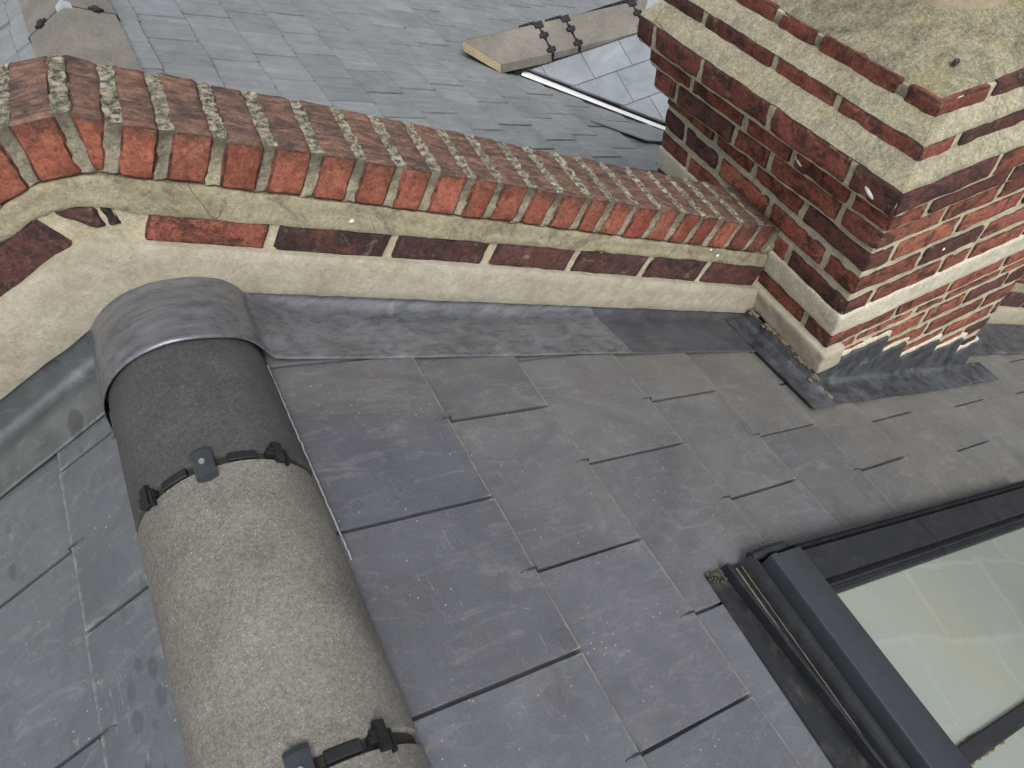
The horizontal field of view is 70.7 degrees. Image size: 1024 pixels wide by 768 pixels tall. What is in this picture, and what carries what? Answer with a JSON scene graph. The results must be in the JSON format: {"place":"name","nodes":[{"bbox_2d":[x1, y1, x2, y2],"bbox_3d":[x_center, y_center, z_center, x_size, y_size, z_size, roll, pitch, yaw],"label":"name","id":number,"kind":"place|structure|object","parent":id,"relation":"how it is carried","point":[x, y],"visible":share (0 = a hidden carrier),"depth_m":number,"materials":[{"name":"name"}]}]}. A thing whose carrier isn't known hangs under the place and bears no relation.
{"place":"outdoors","nodes":[
{"label":"outdoors","id":0,"kind":"place"},
{"bbox_2d":[0,0,664,172],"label":"neighbour roof","id":1,"kind":"structure","parent":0,"point":[412,61],"depth_m":2.92,"materials":[{"name":"stone"}]},
{"bbox_2d":[18,0,114,35],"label":"ridge tile","id":2,"kind":"object","parent":1,"relation":"on","point":[34,12],"visible":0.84,"depth_m":2.37,"materials":[{"name":"concrete"}]},
{"bbox_2d":[30,7,142,70],"bbox_3d":[-1.319,-1.026,2.212,0.286,0.080,0.456,-24,56,-15],"label":"ridge tile","id":3,"kind":"object","parent":1,"relation":"on","point":[100,38],"visible":0.65,"depth_m":2.23,"materials":[{"name":"concrete"}]},
{"bbox_2d":[28,0,119,43],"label":"ridge union","id":4,"kind":"object","parent":3,"relation":"attached to","point":[59,6],"visible":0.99,"depth_m":2.30,"materials":[{"name":"black plastic"}]},
{"bbox_2d":[514,0,668,129],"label":"dormer roof","id":5,"kind":"structure","parent":1,"relation":"on","point":[618,76],"depth_m":3.50,"materials":[{"name":"stone"}]},
{"bbox_2d":[463,25,551,72],"bbox_3d":[-0.051,-1.601,3.405,0.394,0.149,0.295,-24,56,-15],"label":"ridge tile","id":6,"kind":"object","parent":5,"relation":"on","point":[514,49],"visible":1,"depth_m":3.35,"materials":[{"name":"concrete"}]},
{"bbox_2d":[519,20,555,54],"bbox_3d":[0.121,-1.681,3.458,0.046,0.114,0.306,-25,56,-16],"label":"ridge union","id":7,"kind":"object","parent":6,"relation":"attached to","point":[539,25],"visible":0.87,"depth_m":3.41,"materials":[{"name":"black plastic"}]},
{"bbox_2d":[541,19,577,58],"bbox_3d":[0.187,-1.702,3.491,0.140,0.118,0.286,-25,56,-16],"label":"ridge tile","id":8,"kind":"object","parent":5,"relation":"on","point":[560,38],"visible":0.81,"depth_m":3.44,"materials":[{"name":"concrete"}]},
{"bbox_2d":[545,14,582,51],"bbox_3d":[0.252,-1.736,3.508,0.046,0.114,0.306,-25,56,-16],"label":"ridge union","id":9,"kind":"object","parent":8,"relation":"attached to","point":[570,28],"visible":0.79,"depth_m":3.46,"materials":[{"name":"black plastic"}]},
{"bbox_2d":[568,3,638,51],"bbox_3d":[0.424,-1.802,3.582,0.394,0.136,0.299,-24,56,-15],"label":"ridge tile","id":10,"kind":"object","parent":5,"relation":"on","point":[594,28],"visible":0.85,"depth_m":3.53,"materials":[{"name":"concrete"}]},
{"bbox_2d":[610,0,641,17],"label":"ridge union","id":11,"kind":"object","parent":5,"relation":"on","point":[633,4],"visible":0.48,"depth_m":3.60,"materials":[{"name":"black plastic"}]},
{"bbox_2d":[635,0,647,11],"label":"ridge tile","id":12,"kind":"object","parent":5,"relation":"on","point":[641,4],"visible":0.17,"depth_m":3.62,"materials":[{"name":"concrete"}]},
{"bbox_2d":[0,349,1023,767],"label":"slate roof","id":13,"kind":"structure","parent":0,"point":[536,549],"depth_m":1.24,"materials":[{"name":"stone"}]},
{"bbox_2d":[0,336,109,497],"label":"lead flashing","id":14,"kind":"object","parent":13,"relation":"on","point":[51,408],"visible":0.77,"depth_m":1.33,"materials":[{"name":"grey metal"}]},
{"bbox_2d":[106,338,311,534],"bbox_3d":[-0.517,0.052,1.178,0.267,0.179,0.323,-24,56,-15],"label":"ridge tile","id":15,"kind":"object","parent":13,"relation":"on","point":[172,406],"visible":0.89,"depth_m":1.11,"materials":[{"name":"concrete"}]},
{"bbox_2d":[138,459,416,767],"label":"ridge tile","id":16,"kind":"object","parent":13,"relation":"on","point":[273,651],"visible":0.98,"depth_m":0.91,"materials":[{"name":"concrete"}]},
{"bbox_2d":[138,442,304,519],"bbox_3d":[-0.438,0.165,1.075,0.254,0.186,0.056,-24,56,-15],"label":"ridge union","id":17,"kind":"object","parent":16,"relation":"attached to","point":[204,465],"visible":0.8,"depth_m":1.01,"materials":[{"name":"plastic"}]},
{"bbox_2d":[83,277,633,438],"bbox_3d":[-0.228,-0.104,1.494,1.092,0.557,0.191,-20,55,-13],"label":"lead saddle","id":18,"kind":"object","parent":13,"relation":"on","point":[129,326],"visible":0.98,"depth_m":1.43,"materials":[{"name":"grey metal"}]},
{"bbox_2d":[326,743,431,767],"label":"ridge tile","id":19,"kind":"object","parent":13,"relation":"on","point":[408,755],"visible":0.94,"depth_m":0.83,"materials":[{"name":"concrete"}]},
{"bbox_2d":[282,718,415,767],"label":"ridge union","id":20,"kind":"object","parent":19,"relation":"attached to","point":[382,737],"visible":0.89,"depth_m":0.81,"materials":[{"name":"plastic"}]},
{"bbox_2d":[0,54,780,398],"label":"parapet wall","id":21,"kind":"structure","parent":13,"relation":"on","point":[114,182],"depth_m":1.30,"materials":[{"name":"brick"},{"name":"mortar"}]},
{"bbox_2d":[591,307,755,353],"bbox_3d":[0.442,-0.151,1.948,0.600,0.340,0.162,-20,55,-13],"label":"lead flashing","id":22,"kind":"object","parent":13,"relation":"attached to","point":[645,331],"visible":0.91,"depth_m":1.96,"materials":[{"name":"grey metal"}]},
{"bbox_2d":[724,310,836,409],"bbox_3d":[0.748,-0.097,2.096,0.128,0.067,0.469,-24,56,-15],"label":"lead gutter","id":23,"kind":"object","parent":13,"relation":"on","point":[771,350],"visible":0.83,"depth_m":2.06,"materials":[{"name":"grey metal"}]},
{"bbox_2d":[746,308,832,398],"bbox_3d":[0.785,-0.108,2.096,0.038,0.062,0.405,-24,56,-15],"label":"mortar debris","id":24,"kind":"object","parent":23,"relation":"on","point":[769,328],"visible":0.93,"depth_m":2.07,"materials":[{"name":"beige concrete"}]},
{"bbox_2d":[637,0,1023,373],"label":"chimney","id":25,"kind":"object","parent":13,"relation":"on","point":[866,157],"visible":0.76,"depth_m":1.72,"materials":[{"name":"brick"}]},
{"bbox_2d":[704,480,1023,767],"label":"roof window","id":26,"kind":"structure","parent":13,"relation":"attached to","point":[895,641],"depth_m":1.35,"materials":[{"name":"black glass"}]},
{"bbox_2d":[706,569,727,583],"bbox_3d":[0.387,0.359,1.344,0.053,0.029,0.031,-24,56,-15],"label":"grit heap","id":27,"kind":"object","parent":26,"relation":"on","point":[717,574],"visible":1,"depth_m":1.34,"materials":[{"name":"beige gravel"}]},
{"bbox_2d":[816,335,999,403],"bbox_3d":[1.278,-0.067,2.364,1.012,0.551,0.236,-24,56,-15],"label":"lead apron","id":28,"kind":"object","parent":13,"relation":"on","point":[872,371],"visible":0.94,"depth_m":2.27,"materials":[{"name":"grey metal"}]},
{"bbox_2d":[972,323,1023,354],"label":"lead flashing","id":29,"kind":"object","parent":13,"relation":"on","point":[1001,338],"visible":0.5,"depth_m":2.99,"materials":[{"name":"grey metal"}]},
{"bbox_2d":[987,273,1023,324],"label":"parapet wall","id":30,"kind":"structure","parent":13,"relation":"attached to","point":[1010,309],"depth_m":3.06,"materials":[{"name":"brick"}]}
]}

